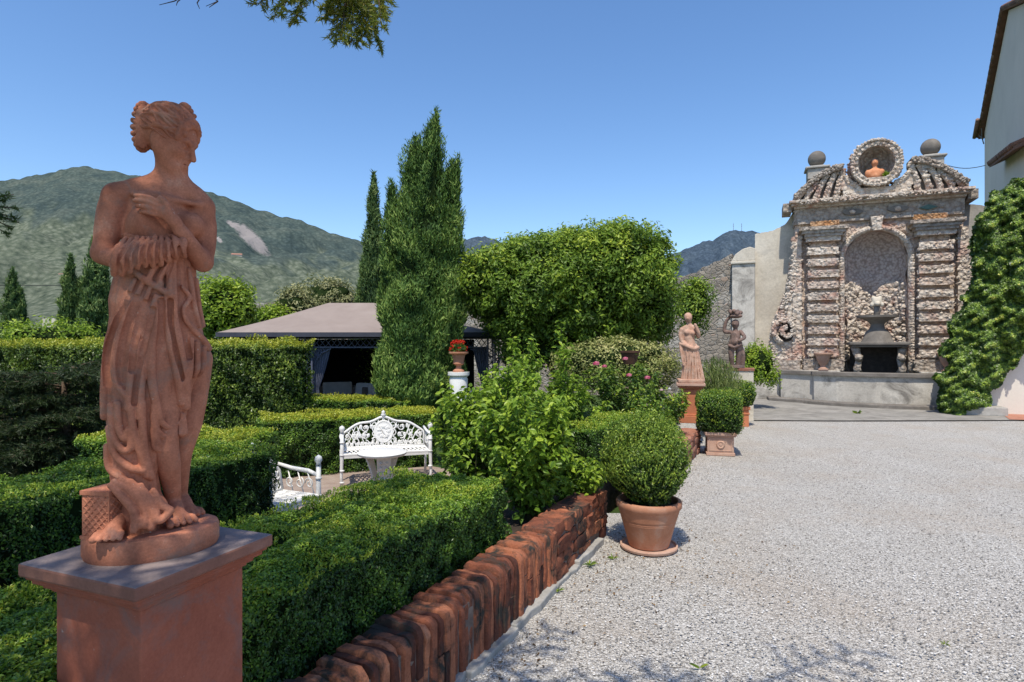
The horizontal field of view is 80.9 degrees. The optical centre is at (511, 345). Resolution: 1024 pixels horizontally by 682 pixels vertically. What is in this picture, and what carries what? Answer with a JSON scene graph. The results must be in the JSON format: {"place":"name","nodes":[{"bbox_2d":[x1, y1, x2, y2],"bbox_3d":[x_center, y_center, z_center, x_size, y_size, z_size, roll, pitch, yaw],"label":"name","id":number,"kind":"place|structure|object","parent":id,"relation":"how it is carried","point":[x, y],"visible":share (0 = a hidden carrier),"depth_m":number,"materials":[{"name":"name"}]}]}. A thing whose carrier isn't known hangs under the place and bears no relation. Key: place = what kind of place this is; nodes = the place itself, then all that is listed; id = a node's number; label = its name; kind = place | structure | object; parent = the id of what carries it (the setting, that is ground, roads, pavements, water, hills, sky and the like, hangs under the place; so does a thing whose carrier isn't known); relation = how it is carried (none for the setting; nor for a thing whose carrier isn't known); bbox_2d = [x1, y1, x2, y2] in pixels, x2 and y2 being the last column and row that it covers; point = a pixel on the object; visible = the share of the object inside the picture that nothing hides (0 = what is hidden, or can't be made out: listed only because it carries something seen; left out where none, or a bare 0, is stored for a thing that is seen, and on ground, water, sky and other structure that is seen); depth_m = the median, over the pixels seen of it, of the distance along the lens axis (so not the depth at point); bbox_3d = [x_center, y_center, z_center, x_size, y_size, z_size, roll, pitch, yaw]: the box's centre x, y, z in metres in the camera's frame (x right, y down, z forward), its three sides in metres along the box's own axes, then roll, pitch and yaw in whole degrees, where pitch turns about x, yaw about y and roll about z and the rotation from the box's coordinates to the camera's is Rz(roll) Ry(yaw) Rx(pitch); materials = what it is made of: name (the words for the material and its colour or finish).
{"place":"outdoors","nodes":[
{"label":"outdoors","id":0,"kind":"place"},
{"bbox_2d":[0,285,60,285],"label":"cable","id":1,"kind":"object","parent":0,"point":[36,285],"visible":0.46,"depth_m":41.98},
{"bbox_2d":[0,166,365,340],"bbox_3d":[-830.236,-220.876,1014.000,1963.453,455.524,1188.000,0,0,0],"label":"wooded mountain","id":2,"kind":"structure","parent":0,"point":[55,227],"depth_m":990.60,"materials":[{"name":"green plant"}]},
{"bbox_2d":[0,348,701,512],"bbox_3d":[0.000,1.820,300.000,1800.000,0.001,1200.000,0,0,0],"label":"ground","id":3,"kind":"structure","parent":0,"point":[439,459],"depth_m":10.25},
{"bbox_2d":[0,265,29,340],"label":"cypress tree","id":4,"kind":"object","parent":3,"relation":"on","point":[13,306],"visible":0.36,"depth_m":29.81,"materials":[{"name":"green plant"}]},
{"bbox_2d":[42,318,54,326],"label":"house","id":5,"kind":"structure","parent":3,"relation":"on","point":[52,320],"depth_m":45.68,"materials":[{"name":"paint"}]},
{"bbox_2d":[0,357,105,484],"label":"hedge","id":6,"kind":"object","parent":3,"relation":"on","point":[24,395],"visible":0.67,"depth_m":6.67,"materials":[{"name":"green plant"}]},
{"bbox_2d":[0,314,105,347],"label":"bush","id":7,"kind":"object","parent":3,"relation":"on","point":[54,331],"visible":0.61,"depth_m":17.41,"materials":[{"name":"green plant"}]},
{"bbox_2d":[53,252,83,328],"bbox_3d":[-19.858,-1.186,27.043,1.566,6.139,1.752,0,0,0],"label":"cypress tree","id":8,"kind":"object","parent":3,"relation":"on","point":[69,299],"visible":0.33,"depth_m":26.77,"materials":[{"name":"green plant"}]},
{"bbox_2d":[74,235,111,337],"bbox_3d":[-18.027,-1.495,25.925,2.104,6.759,2.074,0,0,0],"label":"cypress tree","id":9,"kind":"object","parent":3,"relation":"on","point":[95,280],"visible":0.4,"depth_m":25.69,"materials":[{"name":"green plant"}]},
{"bbox_2d":[0,438,278,607],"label":"hedge","id":10,"kind":"object","parent":3,"relation":"on","point":[42,517],"visible":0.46,"depth_m":3.93,"materials":[{"name":"green plant"}]},
{"bbox_2d":[0,333,316,433],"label":"hedge","id":11,"kind":"object","parent":3,"relation":"on","point":[250,379],"visible":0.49,"depth_m":11.46,"materials":[{"name":"green plant"}]},
{"bbox_2d":[71,423,281,488],"bbox_3d":[-3.231,1.284,5.842,1.776,1.071,0.945,0,0,4],"label":"hedge","id":12,"kind":"object","parent":3,"relation":"on","point":[91,445],"visible":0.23,"depth_m":5.61,"materials":[{"name":"green plant"}]},
{"bbox_2d":[0,0,396,238],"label":"cedar tree","id":13,"kind":"object","parent":3,"relation":"on","point":[368,13],"visible":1,"depth_m":2.90,"materials":[{"name":"green plant"}]},
{"bbox_2d":[198,272,264,339],"bbox_3d":[-8.140,-0.138,16.979,2.149,3.878,2.380,0,0,0],"label":"tree","id":14,"kind":"object","parent":3,"relation":"on","point":[231,305],"visible":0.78,"depth_m":16.48,"materials":[{"name":"green plant"}]},
{"bbox_2d":[254,302,276,310],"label":"rubble wall","id":15,"kind":"structure","parent":3,"relation":"on","point":[258,304],"depth_m":31.67,"materials":[{"name":"stone"}]},
{"bbox_2d":[251,299,294,321],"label":"bush","id":16,"kind":"object","parent":3,"relation":"on","point":[272,312],"visible":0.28,"depth_m":19.62,"materials":[{"name":"green plant"}]},
{"bbox_2d":[270,282,325,314],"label":"bush","id":17,"kind":"object","parent":3,"relation":"on","point":[294,298],"visible":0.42,"depth_m":20.61,"materials":[{"name":"green plant"}]},
{"bbox_2d":[297,272,356,304],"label":"bush","id":18,"kind":"object","parent":3,"relation":"on","point":[334,292],"visible":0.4,"depth_m":23.50,"materials":[{"name":"green plant"}]},
{"bbox_2d":[255,405,440,477],"bbox_3d":[-2.401,1.372,8.909,2.638,0.899,0.979,0,0,-26],"label":"hedge","id":19,"kind":"object","parent":3,"relation":"on","point":[306,440],"visible":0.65,"depth_m":8.49,"materials":[{"name":"green plant"}]},
{"bbox_2d":[303,391,414,412],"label":"hedge","id":20,"kind":"object","parent":3,"relation":"on","point":[341,402],"visible":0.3,"depth_m":11.48,"materials":[{"name":"green plant"}]},
{"bbox_2d":[352,169,382,303],"bbox_3d":[-5.271,-2.312,22.045,1.844,8.365,1.735,0,0,44],"label":"cypress tree","id":21,"kind":"object","parent":3,"relation":"on","point":[370,273],"visible":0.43,"depth_m":21.76,"materials":[{"name":"green plant"}]},
{"bbox_2d":[370,105,469,430],"bbox_3d":[-1.858,-1.542,12.223,2.032,6.784,2.080,0,0,0],"label":"cypress tree","id":22,"kind":"object","parent":3,"relation":"on","point":[421,309],"visible":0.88,"depth_m":11.88,"materials":[{"name":"green plant"}]},
{"bbox_2d":[448,372,468,436],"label":"plinth","id":23,"kind":"structure","parent":3,"relation":"on","point":[457,380],"depth_m":11.44,"materials":[{"name":"white stone"}]},
{"bbox_2d":[449,339,467,371],"bbox_3d":[-1.032,0.195,11.601,0.380,0.635,0.387,0,0,0],"label":"flower urn","id":24,"kind":"object","parent":23,"relation":"on","point":[458,353],"visible":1,"depth_m":11.51,"materials":[{"name":"ceramic"}]},
{"bbox_2d":[491,331,547,401],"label":"shrub","id":25,"kind":"object","parent":3,"relation":"on","point":[524,360],"visible":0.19,"depth_m":7.56,"materials":[{"name":"green plant"}]},
{"bbox_2d":[493,321,592,376],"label":"bush","id":26,"kind":"object","parent":3,"relation":"on","point":[546,349],"visible":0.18,"depth_m":12.61,"materials":[{"name":"green plant"}]},
{"bbox_2d":[501,457,621,532],"bbox_3d":[0.208,1.615,5.935,1.653,0.470,10.368,0,0,23],"label":"planting bed","id":27,"kind":"object","parent":3,"relation":"on","point":[613,493],"depth_m":5.45,"materials":[{"name":"soil"}]},
{"bbox_2d":[0,466,511,681],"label":"hedge","id":28,"kind":"object","parent":27,"relation":"on","point":[331,574],"visible":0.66,"depth_m":2.77,"materials":[{"name":"green plant"}]},
{"bbox_2d":[426,381,513,485],"bbox_3d":[-0.390,1.081,5.869,0.935,1.444,0.908,0,0,0],"label":"shrub","id":29,"kind":"object","parent":27,"relation":"on","point":[464,458],"visible":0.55,"depth_m":5.77,"materials":[{"name":"green plant"}]},
{"bbox_2d":[446,356,567,476],"bbox_3d":[-0.038,0.833,6.282,1.250,1.442,1.144,0,0,0],"label":"shrub","id":30,"kind":"object","parent":27,"relation":"on","point":[514,384],"visible":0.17,"depth_m":6.07,"materials":[{"name":"green plant"}]},
{"bbox_2d":[467,390,576,522],"bbox_3d":[0.082,0.880,4.751,0.868,1.066,1.014,0,0,0],"label":"shrub","id":31,"kind":"object","parent":27,"relation":"on","point":[530,467],"visible":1,"depth_m":4.56,"materials":[{"name":"green plant"}]},
{"bbox_2d":[553,447,606,501],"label":"shrub","id":32,"kind":"object","parent":27,"relation":"on","point":[586,478],"visible":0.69,"depth_m":5.10,"materials":[{"name":"green plant"}]},
{"bbox_2d":[569,410,632,488],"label":"hedge","id":33,"kind":"object","parent":27,"relation":"on","point":[587,437],"visible":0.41,"depth_m":6.12,"materials":[{"name":"green plant"}]},
{"bbox_2d":[576,354,670,423],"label":"shrub","id":34,"kind":"object","parent":27,"relation":"on","point":[605,378],"visible":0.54,"depth_m":8.40,"materials":[{"name":"green plant"}]},
{"bbox_2d":[620,351,639,392],"bbox_3d":[1.747,0.853,8.900,0.300,1.550,0.300,0,0,0],"label":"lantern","id":35,"kind":"object","parent":27,"relation":"on","point":[632,357],"visible":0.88,"depth_m":8.80,"materials":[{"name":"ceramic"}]},
{"bbox_2d":[622,389,675,432],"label":"shrub","id":36,"kind":"object","parent":27,"relation":"on","point":[658,406],"visible":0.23,"depth_m":7.53,"materials":[{"name":"green plant"}]},
{"bbox_2d":[641,388,691,433],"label":"shrub","id":37,"kind":"object","parent":27,"relation":"on","point":[676,406],"visible":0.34,"depth_m":8.48,"materials":[{"name":"green plant"}]},
{"bbox_2d":[541,320,585,454],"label":"shrub","id":38,"kind":"object","parent":3,"relation":"on","point":[559,381],"visible":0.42,"depth_m":7.32,"materials":[{"name":"green plant"}]},
{"bbox_2d":[453,214,688,393],"bbox_3d":[1.197,-0.469,13.285,5.066,4.543,3.922,0,0,0],"label":"tree","id":39,"kind":"object","parent":3,"relation":"on","point":[608,280],"visible":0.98,"depth_m":11.97,"materials":[{"name":"green plant"}]},
{"bbox_2d":[537,366,612,456],"bbox_3d":[0.757,1.032,7.615,1.067,1.541,0.952,0,0,36],"label":"shrub","id":40,"kind":"object","parent":3,"relation":"on","point":[581,415],"visible":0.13,"depth_m":7.42,"materials":[{"name":"green plant"}]},
{"bbox_2d":[462,253,733,396],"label":"rubble wall","id":41,"kind":"structure","parent":3,"relation":"on","point":[714,341],"depth_m":19.95,"materials":[{"name":"stone"}]},
{"bbox_2d":[549,332,681,394],"bbox_3d":[1.988,0.387,11.360,2.572,1.288,2.077,0,0,0],"label":"bush","id":42,"kind":"object","parent":3,"relation":"on","point":[603,351],"visible":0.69,"depth_m":10.93,"materials":[{"name":"green plant"}]},
{"bbox_2d":[755,214,793,379],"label":"plaster wall","id":43,"kind":"structure","parent":3,"relation":"on","point":[773,251],"depth_m":19.09,"materials":[{"name":"beige paint"}]},
{"bbox_2d":[963,203,984,260],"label":"plaster wall","id":44,"kind":"structure","parent":3,"relation":"on","point":[972,211],"depth_m":17.16,"materials":[{"name":"beige paint"}]},
{"bbox_2d":[972,0,1023,201],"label":"house","id":45,"kind":"structure","parent":3,"relation":"on","point":[999,125],"depth_m":19.60,"materials":[{"name":"paint"}]},
{"bbox_2d":[990,354,1023,413],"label":"cream wall","id":46,"kind":"structure","parent":3,"relation":"on","point":[1009,393],"depth_m":14.16,"materials":[{"name":"beige paint"}]},
{"bbox_2d":[931,177,1023,415],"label":"ivy","id":47,"kind":"object","parent":46,"relation":"attached to","point":[981,350],"visible":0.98,"depth_m":13.93,"materials":[{"name":"green plant"}]},
{"bbox_2d":[215,303,501,394],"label":"pavilion","id":48,"kind":"structure","parent":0,"point":[335,330],"depth_m":14.66,"materials":[{"name":"beige fabric"}]},
{"bbox_2d":[319,382,355,395],"bbox_3d":[-4.463,1.334,15.405,1.000,0.771,0.790,0,0,-20],"label":"sofa","id":49,"kind":"object","parent":48,"relation":"on","point":[342,388],"visible":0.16,"depth_m":15.54,"materials":[{"name":"fabric"}]},
{"bbox_2d":[346,383,373,395],"bbox_3d":[-3.743,1.334,14.955,0.780,0.771,0.790,0,0,12],"label":"armchair","id":50,"kind":"object","parent":48,"relation":"on","point":[357,388],"visible":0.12,"depth_m":15.13,"materials":[{"name":"fabric"}]},
{"bbox_2d":[362,383,375,394],"bbox_3d":[-3.268,1.334,14.905,0.780,0.771,0.790,0,0,-24],"label":"armchair","id":51,"kind":"object","parent":48,"relation":"on","point":[369,389],"visible":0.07,"depth_m":14.98,"materials":[{"name":"fabric"}]},
{"bbox_2d":[278,466,450,509],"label":"garden path","id":52,"kind":"structure","parent":0,"point":[329,481],"depth_m":8.11,"materials":[{"name":"beige gravel"}]},
{"bbox_2d":[251,443,321,511],"bbox_3d":[-2.164,1.349,5.442,0.591,0.908,0.662,0,0,24],"label":"garden chair","id":53,"kind":"object","parent":52,"relation":"on","point":[281,494],"visible":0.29,"depth_m":5.61,"materials":[{"name":"white metal"}]},
{"bbox_2d":[357,448,406,480],"bbox_3d":[-1.460,1.497,6.750,0.548,0.606,0.548,0,0,-20],"label":"garden table","id":54,"kind":"object","parent":52,"relation":"on","point":[386,458],"visible":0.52,"depth_m":6.66,"materials":[{"name":"white metal"}]},
{"bbox_2d":[339,410,432,486],"bbox_3d":[-1.704,1.349,8.065,1.202,0.908,0.591,0,0,-17],"label":"garden bench","id":55,"kind":"object","parent":52,"relation":"on","point":[383,431],"visible":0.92,"depth_m":8.21,"materials":[{"name":"white metal"}]},
{"bbox_2d":[0,0,1010,257],"label":"sky","id":56,"kind":"structure","parent":0,"point":[697,118],"materials":[{"name":"blue"}]},
{"bbox_2d":[460,230,757,275],"bbox_3d":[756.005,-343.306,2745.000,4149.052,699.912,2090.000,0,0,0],"label":"distant mountain","id":57,"kind":"structure","parent":0,"point":[697,257],"depth_m":3332.54,"materials":[{"name":"blue"}]},
{"bbox_2d":[465,407,1023,681],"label":"gravel courtyard","id":58,"kind":"structure","parent":0,"point":[935,437],"depth_m":4.38,"materials":[{"name":"grey gravel"}]},
{"bbox_2d":[18,527,271,681],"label":"plinth","id":59,"kind":"structure","parent":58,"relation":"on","point":[178,619],"depth_m":1.65,"materials":[{"name":"stone"}]},
{"bbox_2d":[80,100,218,565],"bbox_3d":[-1.062,-0.069,1.777,0.352,1.338,0.281,0,0,-31],"label":"statue","id":60,"kind":"object","parent":59,"relation":"on","point":[153,245],"visible":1,"depth_m":1.71,"materials":[{"name":"ceramic"}]},
{"bbox_2d":[283,489,607,681],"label":"brick wall","id":61,"kind":"structure","parent":58,"relation":"on","point":[474,616],"depth_m":3.16,"materials":[{"name":"brick"}]},
{"bbox_2d":[583,560,597,565],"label":"weed","id":62,"kind":"object","parent":58,"relation":"on","point":[590,563],"visible":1,"depth_m":4.48,"materials":[{"name":"green plant"}]},
{"bbox_2d":[620,537,677,556],"bbox_3d":[1.113,1.628,4.883,0.464,0.036,0.464,0,0,0],"label":"saucer","id":63,"kind":"object","parent":58,"relation":"on","point":[672,548],"visible":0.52,"depth_m":4.75,"materials":[{"name":"ceramic"}]},
{"bbox_2d":[599,408,692,550],"bbox_3d":[1.079,1.064,4.909,0.747,1.108,0.744,0,0,0],"label":"potted plant","id":64,"kind":"object","parent":63,"relation":"on","point":[645,468],"visible":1,"depth_m":4.70,"materials":[{"name":"green plant"}]},
{"bbox_2d":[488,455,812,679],"bbox_3d":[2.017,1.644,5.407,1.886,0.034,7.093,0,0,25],"label":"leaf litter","id":65,"kind":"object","parent":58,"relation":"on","point":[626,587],"visible":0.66,"depth_m":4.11,"materials":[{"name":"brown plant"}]},
{"bbox_2d":[622,428,700,493],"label":"brick wall","id":66,"kind":"structure","parent":58,"relation":"on","point":[693,436],"depth_m":8.92,"materials":[{"name":"brown brick"}]},
{"bbox_2d":[676,382,705,422],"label":"plinth","id":67,"kind":"structure","parent":58,"relation":"on","point":[691,411],"depth_m":10.02,"materials":[{"name":"orange ceramic"}]},
{"bbox_2d":[677,313,704,383],"bbox_3d":[3.039,0.037,10.180,0.454,1.193,0.408,0,0,10],"label":"statue","id":68,"kind":"object","parent":67,"relation":"on","point":[692,370],"visible":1,"depth_m":10.09,"materials":[{"name":"ceramic"}]},
{"bbox_2d":[689,663,708,667],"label":"weed","id":69,"kind":"object","parent":58,"relation":"on","point":[701,666],"visible":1,"depth_m":3.05,"materials":[{"name":"green plant"}]},
{"bbox_2d":[694,356,742,423],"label":"bush","id":70,"kind":"object","parent":58,"relation":"on","point":[720,380],"visible":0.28,"depth_m":10.68,"materials":[{"name":"green plant"}]},
{"bbox_2d":[694,387,744,455],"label":"potted plant","id":71,"kind":"object","parent":58,"relation":"on","point":[719,419],"visible":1,"depth_m":8.94,"materials":[{"name":"green plant"}]},
{"bbox_2d":[726,379,756,426],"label":"potted plant","id":72,"kind":"object","parent":58,"relation":"on","point":[747,390],"visible":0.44,"depth_m":12.12,"materials":[{"name":"green plant"}]},
{"bbox_2d":[732,368,754,420],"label":"plinth","id":73,"kind":"structure","parent":58,"relation":"on","point":[746,374],"depth_m":13.07,"materials":[{"name":"paint"}]},
{"bbox_2d":[723,309,745,367],"bbox_3d":[4.955,-0.152,13.308,0.412,1.304,0.421,0,0,-13],"label":"statue","id":74,"kind":"object","parent":73,"relation":"on","point":[735,342],"visible":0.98,"depth_m":13.25,"materials":[{"name":"stone"}]},
{"bbox_2d":[662,397,1013,419],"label":"stone paving","id":75,"kind":"structure","parent":0,"point":[765,409],"depth_m":14.35,"materials":[{"name":"grey stone"}]},
{"bbox_2d":[676,275,719,338],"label":"bush","id":76,"kind":"object","parent":75,"relation":"on","point":[698,298],"visible":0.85,"depth_m":15.35,"materials":[{"name":"green plant"}]},
{"bbox_2d":[731,247,754,375],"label":"gate pillar","id":77,"kind":"structure","parent":75,"relation":"on","point":[743,278],"depth_m":19.09,"materials":[{"name":"paint"}]},
{"bbox_2d":[731,338,782,392],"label":"bush","id":78,"kind":"object","parent":75,"relation":"on","point":[759,360],"visible":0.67,"depth_m":15.29,"materials":[{"name":"green plant"}]},
{"bbox_2d":[754,137,978,409],"bbox_3d":[10.172,-2.171,16.906,6.400,7.641,3.140,0,0,22],"label":"fountain","id":79,"kind":"object","parent":75,"relation":"on","point":[878,279],"visible":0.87,"depth_m":17.37,"materials":[{"name":"grey stone"}]},
{"bbox_2d":[813,353,832,370],"bbox_3d":[9.096,0.470,17.555,0.500,0.520,0.500,0,0,21],"label":"urn","id":80,"kind":"object","parent":79,"relation":"on","point":[822,359],"visible":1,"depth_m":17.43,"materials":[{"name":"ceramic"}]},
{"bbox_2d":[865,158,884,177],"bbox_3d":[10.519,-5.125,17.403,0.499,0.619,0.259,0,0,21],"label":"bust","id":81,"kind":"object","parent":79,"relation":"on","point":[874,171],"visible":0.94,"depth_m":17.33,"materials":[{"name":"ceramic"}]},
{"bbox_2d":[936,353,948,371],"bbox_3d":[11.924,0.470,16.441,0.500,0.520,0.500,0,0,22],"label":"urn","id":82,"kind":"object","parent":79,"relation":"on","point":[944,362],"visible":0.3,"depth_m":16.40,"materials":[{"name":"ceramic"}]},
{"bbox_2d":[966,405,1007,415],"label":"stone block","id":83,"kind":"structure","parent":75,"relation":"on","point":[993,410],"depth_m":13.91,"materials":[{"name":"grey stone"}]},
{"bbox_2d":[1006,414,1023,419],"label":"brick paving","id":84,"kind":"structure","parent":0,"point":[1016,416],"depth_m":13.68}
]}

